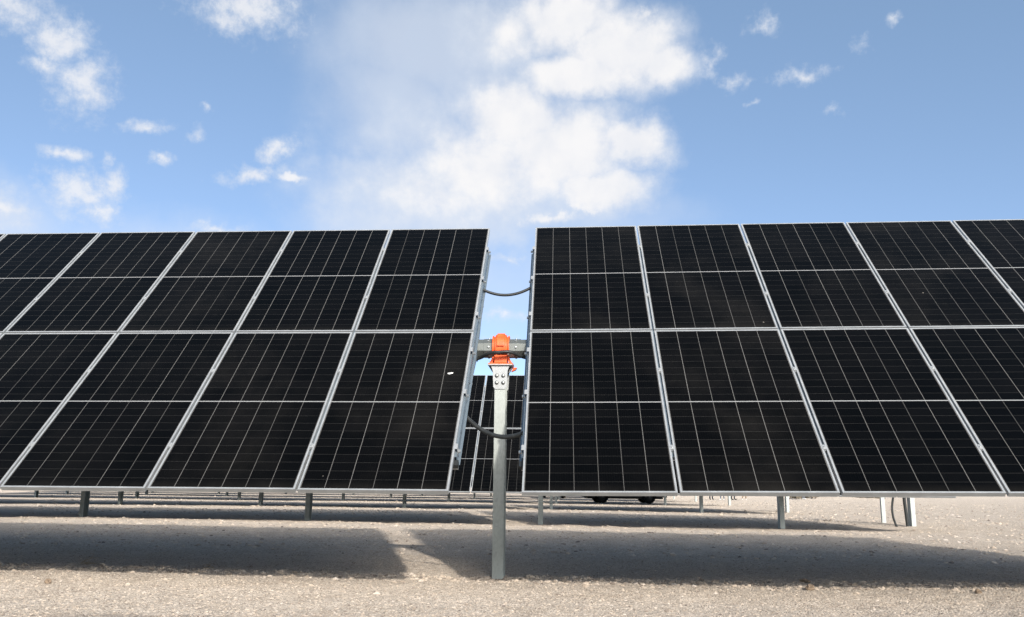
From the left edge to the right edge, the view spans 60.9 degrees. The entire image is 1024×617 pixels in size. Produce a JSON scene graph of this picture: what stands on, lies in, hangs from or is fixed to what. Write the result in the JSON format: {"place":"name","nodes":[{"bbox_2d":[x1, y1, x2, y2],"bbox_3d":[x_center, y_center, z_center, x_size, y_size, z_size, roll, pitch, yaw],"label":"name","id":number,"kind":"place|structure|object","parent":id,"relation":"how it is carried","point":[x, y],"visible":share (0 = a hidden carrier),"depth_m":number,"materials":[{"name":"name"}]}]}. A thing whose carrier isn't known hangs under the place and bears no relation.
{"place":"outdoors","nodes":[
{"label":"outdoors","id":0,"kind":"place"},
{"bbox_2d":[0,489,1023,616],"bbox_3d":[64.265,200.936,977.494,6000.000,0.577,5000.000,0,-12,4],"label":"ground","id":1,"kind":"structure","parent":0,"point":[14,504],"depth_m":10.68,"materials":[{"name":"beige gravel"}]},
{"bbox_2d":[79,491,89,516],"bbox_3d":[-9.898,3.918,20.295,0.236,2.320,0.283,0,-12,4],"label":"support post","id":2,"kind":"object","parent":1,"relation":"on","point":[84,503],"depth_m":20.21,"materials":[{"name":"metal"}]},
{"bbox_2d":[117,491,123,504],"bbox_3d":[-14.411,6.269,32.203,0.236,2.428,0.283,0,-12,4],"label":"support post","id":3,"kind":"object","parent":1,"relation":"on","point":[120,497],"depth_m":32.01,"materials":[{"name":"metal"}]},
{"bbox_2d":[258,492,263,505],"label":"support post","id":4,"kind":"object","parent":1,"relation":"on","point":[261,497],"depth_m":31.65,"materials":[{"name":"metal"}]},
{"bbox_2d":[304,493,312,520],"bbox_3d":[-4.611,3.909,19.949,0.266,2.337,0.283,0,-12,4],"label":"support post","id":5,"kind":"object","parent":1,"relation":"on","point":[308,507],"depth_m":19.76,"materials":[{"name":"metal"}]},
{"bbox_2d":[147,375,523,493],"bbox_3d":[-13.336,2.887,20.688,28.058,0.307,4.212,0,30,4],"label":"solar table","id":6,"kind":"object","parent":5,"relation":"on","point":[475,469],"visible":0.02,"depth_m":19.31,"materials":[{"name":"black glass"}]},
{"bbox_2d":[402,494,406,507],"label":"support post","id":7,"kind":"object","parent":1,"relation":"on","point":[404,500],"depth_m":31.29,"materials":[{"name":"metal"}]},
{"bbox_2d":[488,333,516,578],"bbox_3d":[-0.097,1.461,8.061,0.266,2.493,0.283,0,-12,4],"label":"support post","id":8,"kind":"object","parent":1,"relation":"on","point":[501,367],"visible":0.81,"depth_m":8.02,"materials":[{"name":"metal"}]},
{"bbox_2d":[0,228,502,493],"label":"solar table","id":9,"kind":"object","parent":8,"relation":"on","point":[242,361],"visible":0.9,"depth_m":7.97,"materials":[{"name":"black glass"}]},
{"bbox_2d":[503,219,1023,496],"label":"solar table","id":10,"kind":"object","parent":8,"relation":"on","point":[859,358],"visible":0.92,"depth_m":7.61,"materials":[{"name":"black glass"}]},
{"bbox_2d":[467,415,522,438],"bbox_3d":[-0.162,0.964,7.252,0.630,0.251,0.038,-5,-13,27],"label":"hanging cable","id":11,"kind":"object","parent":10,"relation":"hanging from","point":[487,432],"visible":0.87,"depth_m":7.22,"materials":[{"name":"black rubber"}]},
{"bbox_2d":[477,350,525,359],"bbox_3d":[-0.070,0.447,8.166,1.686,0.098,0.172,0,-12,4],"label":"hanging cable","id":12,"kind":"object","parent":10,"relation":"attached to","point":[501,352],"visible":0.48,"depth_m":8.12,"materials":[{"name":"black rubber"}]},
{"bbox_2d":[483,286,530,295],"bbox_3d":[-0.047,-0.182,8.993,0.535,0.120,0.029,1,-12,0],"label":"hanging cable","id":13,"kind":"object","parent":10,"relation":"hanging from","point":[509,294],"visible":0.94,"depth_m":8.98,"materials":[{"name":"black rubber"}]},
{"bbox_2d":[538,496,542,524],"bbox_3d":[0.662,3.902,19.604,0.266,2.361,0.283,0,-12,4],"label":"support post","id":14,"kind":"object","parent":1,"relation":"on","point":[540,510],"depth_m":19.38,"materials":[{"name":"metal"}]},
{"bbox_2d":[550,496,552,508],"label":"support post","id":15,"kind":"object","parent":1,"relation":"on","point":[551,502],"depth_m":30.93,"materials":[{"name":"metal"}]},
{"bbox_2d":[580,496,666,503],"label":"parked car","id":16,"kind":"object","parent":1,"relation":"on","point":[641,499],"visible":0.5,"depth_m":45.78,"materials":[{"name":"paint"}]},
{"bbox_2d":[699,496,702,512],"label":"support post","id":17,"kind":"object","parent":1,"relation":"on","point":[701,503],"depth_m":30.60,"materials":[{"name":"metal"}]},
{"bbox_2d":[777,496,784,528],"bbox_3d":[5.935,3.903,19.257,0.266,2.398,0.283,0,-12,4],"label":"support post","id":18,"kind":"object","parent":1,"relation":"on","point":[780,512],"depth_m":19.06,"materials":[{"name":"metal"}]},
{"bbox_2d":[672,458,955,497],"bbox_3d":[4.883,2.825,19.503,8.440,0.307,4.211,0,30,4],"label":"solar table","id":19,"kind":"object","parent":18,"relation":"on","point":[840,495],"depth_m":17.49,"materials":[{"name":"silver metal"}]},
{"bbox_2d":[785,496,789,512],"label":"support post","id":20,"kind":"object","parent":1,"relation":"on","point":[787,509],"depth_m":31.95,"materials":[{"name":"metal"}]},
{"bbox_2d":[799,578,810,582],"bbox_3d":[2.683,2.494,7.963,0.067,0.051,0.090,11,-16,-43],"label":"stone","id":21,"kind":"object","parent":1,"relation":"on","point":[804,580],"visible":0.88,"depth_m":7.94,"materials":[{"name":"stone"}]},
{"bbox_2d":[805,584,814,590],"bbox_3d":[2.510,2.358,7.335,0.072,0.068,0.100,6,-12,39],"label":"stone","id":22,"kind":"object","parent":1,"relation":"on","point":[810,587],"visible":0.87,"depth_m":7.31,"materials":[{"name":"beige stone"}]},
{"bbox_2d":[880,497,885,522],"bbox_3d":[9.628,4.782,22.670,0.100,1.950,0.080,0,-12,4],"label":"stake post","id":23,"kind":"object","parent":1,"relation":"on","point":[882,509],"depth_m":22.55,"materials":[{"name":"metal"}]},
{"bbox_2d":[891,497,897,526],"bbox_3d":[9.361,4.359,21.123,0.382,1.912,0.062,-2,-12,11],"label":"conduit","id":24,"kind":"object","parent":1,"relation":"on","point":[892,512],"visible":0.43,"depth_m":21.02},
{"bbox_2d":[907,498,915,525],"bbox_3d":[9.691,4.494,21.191,0.180,2.070,0.234,0,-12,4],"label":"support post","id":25,"kind":"object","parent":1,"relation":"on","point":[911,511],"depth_m":21.03,"materials":[{"name":"metal"}]},
{"bbox_2d":[902,498,908,526],"bbox_3d":[9.535,4.333,21.127,0.150,1.955,0.098,4,-12,-17],"label":"conduit","id":26,"kind":"object","parent":25,"relation":"attached to","point":[905,512],"visible":0.38,"depth_m":20.98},
{"bbox_2d":[0,0,1023,384],"label":"sky","id":27,"kind":"structure","parent":0,"point":[510,118],"materials":[{"name":"blue"}]},
{"bbox_2d":[789,496,879,498],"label":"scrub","id":28,"kind":"object","parent":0,"point":[796,497],"visible":0.12,"depth_m":70.73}
]}

